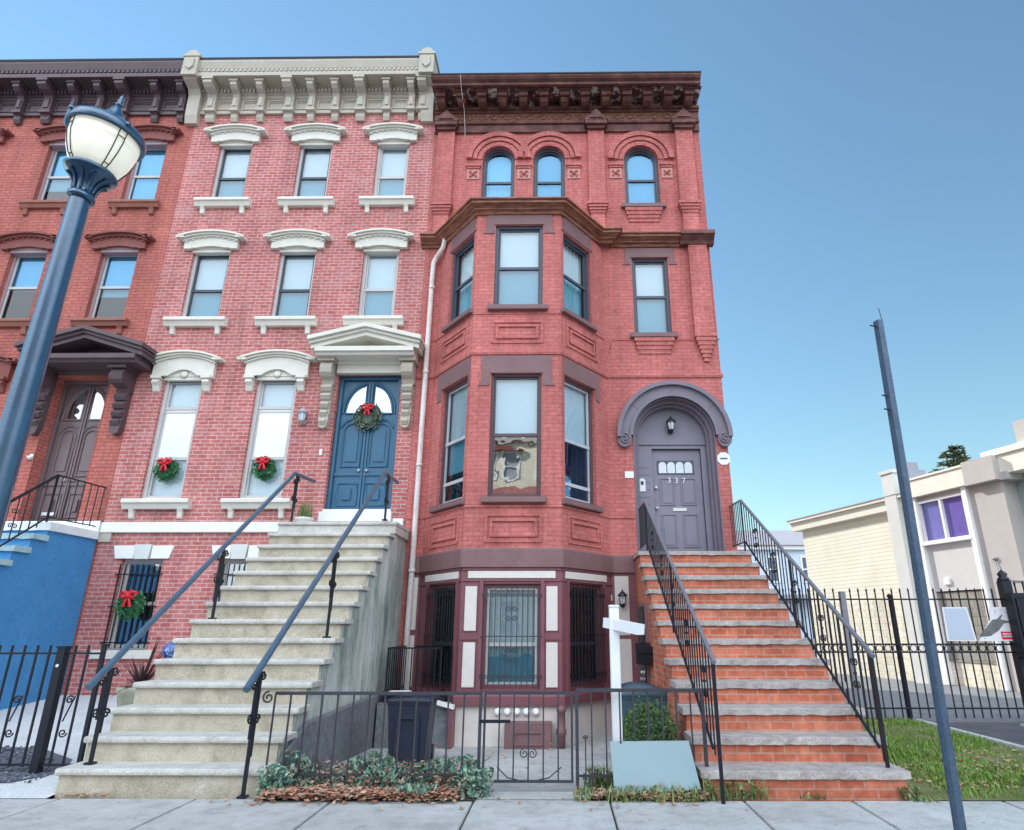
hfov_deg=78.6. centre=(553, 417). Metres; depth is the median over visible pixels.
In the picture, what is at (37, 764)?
iron fence
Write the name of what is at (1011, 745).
driveway kerb
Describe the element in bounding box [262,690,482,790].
iron fence
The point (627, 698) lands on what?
trash bin
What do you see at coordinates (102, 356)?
row house
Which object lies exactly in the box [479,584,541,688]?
window
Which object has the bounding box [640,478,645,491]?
intercom
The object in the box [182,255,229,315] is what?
window
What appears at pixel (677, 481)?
door
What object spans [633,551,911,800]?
stoop
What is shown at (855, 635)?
stair railing
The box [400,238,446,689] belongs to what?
downspout
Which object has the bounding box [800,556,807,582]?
window
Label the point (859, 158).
sky
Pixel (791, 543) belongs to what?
house
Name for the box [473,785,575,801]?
path slab
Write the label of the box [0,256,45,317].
window
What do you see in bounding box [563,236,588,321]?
window
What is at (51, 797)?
ground
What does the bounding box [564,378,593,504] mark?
window
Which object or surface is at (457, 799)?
planting bed
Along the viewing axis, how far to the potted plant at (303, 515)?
11.17 m
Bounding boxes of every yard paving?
[0,695,116,797]
[327,736,612,798]
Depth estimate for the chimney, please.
30.36 m
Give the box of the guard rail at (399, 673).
[382,645,448,700]
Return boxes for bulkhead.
[374,700,455,748]
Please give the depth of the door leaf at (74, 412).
12.37 m
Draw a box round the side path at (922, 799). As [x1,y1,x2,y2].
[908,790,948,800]
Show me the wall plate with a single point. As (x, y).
(629, 474)
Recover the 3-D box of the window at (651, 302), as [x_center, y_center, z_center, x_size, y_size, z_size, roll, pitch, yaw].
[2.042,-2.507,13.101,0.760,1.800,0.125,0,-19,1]
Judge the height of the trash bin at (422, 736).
0.774 m
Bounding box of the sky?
[0,0,1023,529]
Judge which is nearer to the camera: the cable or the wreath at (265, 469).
the wreath at (265, 469)
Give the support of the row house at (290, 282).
on the ground at (51, 797)
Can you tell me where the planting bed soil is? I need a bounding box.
[588,772,707,799]
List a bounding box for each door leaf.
[34,386,92,520]
[59,386,108,520]
[330,381,371,508]
[360,381,398,508]
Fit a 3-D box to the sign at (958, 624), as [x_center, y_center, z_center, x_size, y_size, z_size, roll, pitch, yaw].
[7.086,3.613,10.901,0.510,0.565,0.011,0,-19,1]
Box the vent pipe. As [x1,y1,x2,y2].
[556,705,565,748]
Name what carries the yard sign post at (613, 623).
on the planting bed soil
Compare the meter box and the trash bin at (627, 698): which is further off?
the meter box
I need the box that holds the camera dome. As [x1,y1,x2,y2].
[26,454,33,459]
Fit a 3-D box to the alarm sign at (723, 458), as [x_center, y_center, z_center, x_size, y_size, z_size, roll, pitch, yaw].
[3.236,0.783,11.842,0.240,0.240,0.019,0,-19,1]
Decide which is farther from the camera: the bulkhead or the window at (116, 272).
the window at (116, 272)
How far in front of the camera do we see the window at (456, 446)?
11.60 m
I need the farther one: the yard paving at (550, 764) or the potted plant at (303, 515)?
the potted plant at (303, 515)
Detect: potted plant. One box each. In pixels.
[97,636,169,706]
[294,494,314,521]
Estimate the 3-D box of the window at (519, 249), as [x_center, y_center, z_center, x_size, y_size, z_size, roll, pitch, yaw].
[-0.661,-2.887,12.048,0.920,1.790,0.125,0,-19,1]
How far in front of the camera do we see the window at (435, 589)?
10.32 m
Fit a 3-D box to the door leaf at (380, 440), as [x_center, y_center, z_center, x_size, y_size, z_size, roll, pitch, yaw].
[-3.384,0.507,12.177,0.549,2.613,0.130,0,-19,1]
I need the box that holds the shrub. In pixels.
[622,694,684,740]
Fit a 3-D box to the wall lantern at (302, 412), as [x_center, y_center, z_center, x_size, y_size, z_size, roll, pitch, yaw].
[-4.870,-0.038,12.101,0.204,0.372,0.215,0,-19,1]
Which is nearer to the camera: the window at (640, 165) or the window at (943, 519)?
the window at (640, 165)
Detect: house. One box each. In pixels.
[0,58,193,694]
[66,47,439,694]
[396,71,736,746]
[736,530,815,653]
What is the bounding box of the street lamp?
[0,94,146,537]
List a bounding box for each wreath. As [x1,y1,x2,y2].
[113,589,145,621]
[152,457,180,482]
[250,456,276,481]
[352,402,382,431]
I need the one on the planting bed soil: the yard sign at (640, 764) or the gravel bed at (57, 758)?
the yard sign at (640, 764)
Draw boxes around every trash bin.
[386,695,439,762]
[621,681,666,740]
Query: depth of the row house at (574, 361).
12.01 m
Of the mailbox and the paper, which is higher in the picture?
the mailbox
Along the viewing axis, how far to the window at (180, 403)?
12.24 m
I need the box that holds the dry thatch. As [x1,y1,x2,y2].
[891,745,1023,791]
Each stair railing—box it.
[0,474,106,546]
[83,472,315,764]
[236,470,398,798]
[638,500,725,803]
[728,499,889,767]
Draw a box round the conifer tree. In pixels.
[928,444,970,472]
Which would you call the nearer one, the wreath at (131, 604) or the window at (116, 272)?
the wreath at (131, 604)
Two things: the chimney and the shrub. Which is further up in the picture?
the chimney
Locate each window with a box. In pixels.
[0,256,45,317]
[37,149,70,199]
[88,255,137,317]
[100,559,162,649]
[124,149,165,198]
[142,382,201,497]
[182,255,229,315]
[212,149,251,196]
[213,559,247,601]
[240,381,296,497]
[272,254,315,315]
[294,148,331,195]
[358,254,398,315]
[373,147,409,195]
[421,584,455,688]
[439,379,467,504]
[451,236,474,320]
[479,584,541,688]
[482,150,514,196]
[488,374,541,495]
[494,226,542,303]
[533,149,564,196]
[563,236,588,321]
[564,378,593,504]
[570,584,606,686]
[624,149,659,202]
[631,259,671,331]
[766,556,780,582]
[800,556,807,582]
[916,492,971,545]
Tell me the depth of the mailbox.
9.05 m
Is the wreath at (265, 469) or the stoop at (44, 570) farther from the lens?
the wreath at (265, 469)
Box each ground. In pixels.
[0,795,1011,801]
[863,718,1023,800]
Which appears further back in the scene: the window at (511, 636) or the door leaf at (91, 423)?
the door leaf at (91, 423)
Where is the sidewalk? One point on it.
(113, 814)
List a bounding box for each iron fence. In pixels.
[0,644,108,773]
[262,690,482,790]
[575,688,708,790]
[774,570,1023,719]
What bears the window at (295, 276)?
in the row house at (290, 282)
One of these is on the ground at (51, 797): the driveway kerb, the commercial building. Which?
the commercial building
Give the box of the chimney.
[906,462,925,478]
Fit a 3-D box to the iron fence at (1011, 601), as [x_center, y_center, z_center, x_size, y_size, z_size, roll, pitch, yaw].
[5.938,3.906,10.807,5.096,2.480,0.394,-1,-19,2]
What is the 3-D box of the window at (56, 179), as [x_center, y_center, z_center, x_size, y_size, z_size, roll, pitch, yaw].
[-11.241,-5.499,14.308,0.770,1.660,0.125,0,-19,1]
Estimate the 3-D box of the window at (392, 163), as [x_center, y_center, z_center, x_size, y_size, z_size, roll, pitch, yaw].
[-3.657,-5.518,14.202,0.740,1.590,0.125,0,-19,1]
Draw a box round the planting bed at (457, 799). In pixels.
[257,777,476,800]
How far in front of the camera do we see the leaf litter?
5.70 m
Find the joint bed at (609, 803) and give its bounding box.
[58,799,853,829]
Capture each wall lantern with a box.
[297,406,307,424]
[617,589,627,607]
[666,416,675,433]
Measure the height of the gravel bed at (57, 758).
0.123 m
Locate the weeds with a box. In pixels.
[571,760,940,803]
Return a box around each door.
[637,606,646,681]
[652,450,706,550]
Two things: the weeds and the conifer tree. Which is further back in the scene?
the conifer tree
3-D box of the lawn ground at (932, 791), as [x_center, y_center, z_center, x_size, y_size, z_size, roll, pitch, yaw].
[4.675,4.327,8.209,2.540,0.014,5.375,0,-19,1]
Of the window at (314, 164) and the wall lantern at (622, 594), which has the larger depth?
the window at (314, 164)
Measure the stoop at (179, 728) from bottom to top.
3.492 m
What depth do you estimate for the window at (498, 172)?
14.26 m
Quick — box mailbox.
[635,643,652,664]
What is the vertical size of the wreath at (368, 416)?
0.614 m
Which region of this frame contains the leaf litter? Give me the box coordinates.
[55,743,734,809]
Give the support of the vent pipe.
on the yard paving at (550, 764)
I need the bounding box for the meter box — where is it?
[504,721,551,748]
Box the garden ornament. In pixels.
[162,642,174,657]
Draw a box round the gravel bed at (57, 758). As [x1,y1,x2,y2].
[0,747,72,781]
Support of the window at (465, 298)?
in the row house at (574, 361)
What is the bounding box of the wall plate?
[625,471,633,477]
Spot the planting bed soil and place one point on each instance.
(603, 798)
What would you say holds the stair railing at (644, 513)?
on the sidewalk
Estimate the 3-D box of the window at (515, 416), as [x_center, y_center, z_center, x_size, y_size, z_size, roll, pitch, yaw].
[-0.661,0.312,10.973,0.900,2.260,0.125,0,-19,1]
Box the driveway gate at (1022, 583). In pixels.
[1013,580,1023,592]
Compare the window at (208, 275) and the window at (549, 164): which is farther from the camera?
the window at (549, 164)
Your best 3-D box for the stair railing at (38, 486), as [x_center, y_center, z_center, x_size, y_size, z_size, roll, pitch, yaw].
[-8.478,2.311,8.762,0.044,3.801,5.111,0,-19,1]
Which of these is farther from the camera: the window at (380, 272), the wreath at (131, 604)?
the window at (380, 272)
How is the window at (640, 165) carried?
in the row house at (574, 361)
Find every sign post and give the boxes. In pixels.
[603,605,644,786]
[869,308,966,829]
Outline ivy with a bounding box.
[254,745,493,802]
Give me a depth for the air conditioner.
16.01 m
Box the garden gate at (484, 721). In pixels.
[480,691,572,782]
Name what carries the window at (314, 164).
in the row house at (290, 282)
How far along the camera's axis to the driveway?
9.68 m
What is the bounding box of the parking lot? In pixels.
[814,654,1023,721]
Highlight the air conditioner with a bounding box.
[1012,419,1023,442]
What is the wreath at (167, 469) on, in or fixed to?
attached to the row house at (290, 282)
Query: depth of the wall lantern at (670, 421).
12.28 m
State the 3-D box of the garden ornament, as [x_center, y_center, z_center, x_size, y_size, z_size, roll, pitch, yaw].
[-5.550,3.609,9.003,0.250,0.696,0.250,0,-19,1]
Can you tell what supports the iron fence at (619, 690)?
on the planting bed soil
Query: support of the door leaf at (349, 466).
in the row house at (290, 282)
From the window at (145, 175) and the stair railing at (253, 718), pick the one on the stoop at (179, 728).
the stair railing at (253, 718)
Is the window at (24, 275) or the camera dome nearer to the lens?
the camera dome
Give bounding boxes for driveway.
[933,722,1023,745]
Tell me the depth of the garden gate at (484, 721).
6.11 m
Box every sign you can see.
[610,741,700,793]
[717,452,729,464]
[942,607,976,640]
[979,607,1012,640]
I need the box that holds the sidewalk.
[0,799,1023,829]
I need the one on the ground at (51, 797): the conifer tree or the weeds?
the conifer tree
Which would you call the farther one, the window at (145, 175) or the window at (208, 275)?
the window at (145, 175)
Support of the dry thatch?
on the lawn ground at (932, 791)
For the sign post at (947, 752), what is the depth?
4.69 m
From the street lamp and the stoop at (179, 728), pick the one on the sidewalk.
the street lamp
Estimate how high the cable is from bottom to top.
1.106 m
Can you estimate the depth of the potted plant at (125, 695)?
8.72 m
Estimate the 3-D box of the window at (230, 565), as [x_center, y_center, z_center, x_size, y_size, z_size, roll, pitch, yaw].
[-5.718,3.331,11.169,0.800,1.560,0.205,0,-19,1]
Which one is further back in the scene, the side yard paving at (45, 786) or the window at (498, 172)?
the window at (498, 172)
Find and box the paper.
[388,690,411,691]
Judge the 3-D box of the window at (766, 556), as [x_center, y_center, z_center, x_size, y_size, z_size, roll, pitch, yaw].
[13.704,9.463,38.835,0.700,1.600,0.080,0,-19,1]
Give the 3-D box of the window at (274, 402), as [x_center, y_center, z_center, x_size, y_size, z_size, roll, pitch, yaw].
[-5.517,0.410,12.222,0.820,2.490,0.125,0,-19,1]
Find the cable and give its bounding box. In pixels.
[460,74,464,123]
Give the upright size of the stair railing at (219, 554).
3.885 m
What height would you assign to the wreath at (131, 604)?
0.571 m
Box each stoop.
[0,522,99,709]
[54,522,409,798]
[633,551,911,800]
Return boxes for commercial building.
[786,441,1023,691]
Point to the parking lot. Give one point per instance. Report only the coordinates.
(949, 701)
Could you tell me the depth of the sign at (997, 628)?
10.85 m
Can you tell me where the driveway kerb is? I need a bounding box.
[915,719,1023,750]
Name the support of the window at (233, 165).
in the row house at (290, 282)
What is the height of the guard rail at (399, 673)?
0.782 m
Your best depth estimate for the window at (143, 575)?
11.21 m

